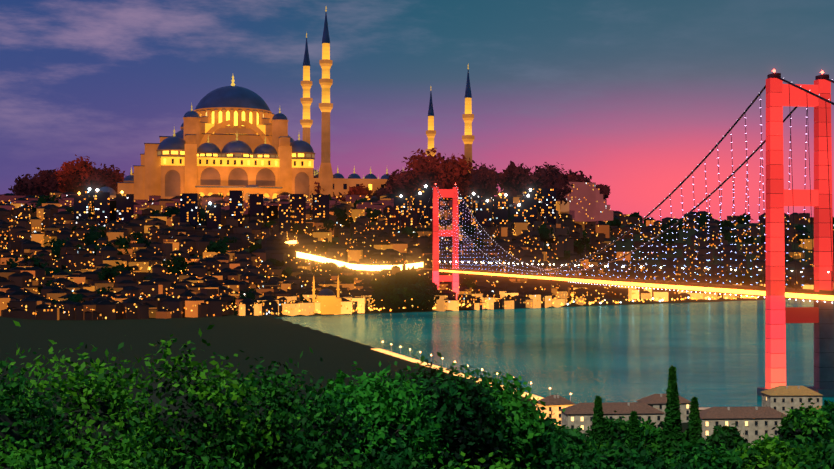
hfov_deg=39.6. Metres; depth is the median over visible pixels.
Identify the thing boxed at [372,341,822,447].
shore buildings
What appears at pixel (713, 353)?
water
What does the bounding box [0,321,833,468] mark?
trees
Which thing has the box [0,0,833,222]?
sky
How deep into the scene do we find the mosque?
1801.66 m
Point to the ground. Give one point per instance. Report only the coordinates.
(268, 339)
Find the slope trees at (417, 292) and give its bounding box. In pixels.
[1,189,833,314]
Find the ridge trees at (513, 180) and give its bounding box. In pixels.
[8,147,609,205]
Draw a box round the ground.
[0,214,833,448]
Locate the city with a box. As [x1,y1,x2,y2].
[0,181,833,319]
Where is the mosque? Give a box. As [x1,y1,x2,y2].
[117,7,474,201]
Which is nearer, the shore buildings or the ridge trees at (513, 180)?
the shore buildings
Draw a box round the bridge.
[418,69,833,396]
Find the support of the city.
on the ground
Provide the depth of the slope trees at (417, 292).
1539.15 m
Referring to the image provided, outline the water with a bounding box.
[276,299,833,406]

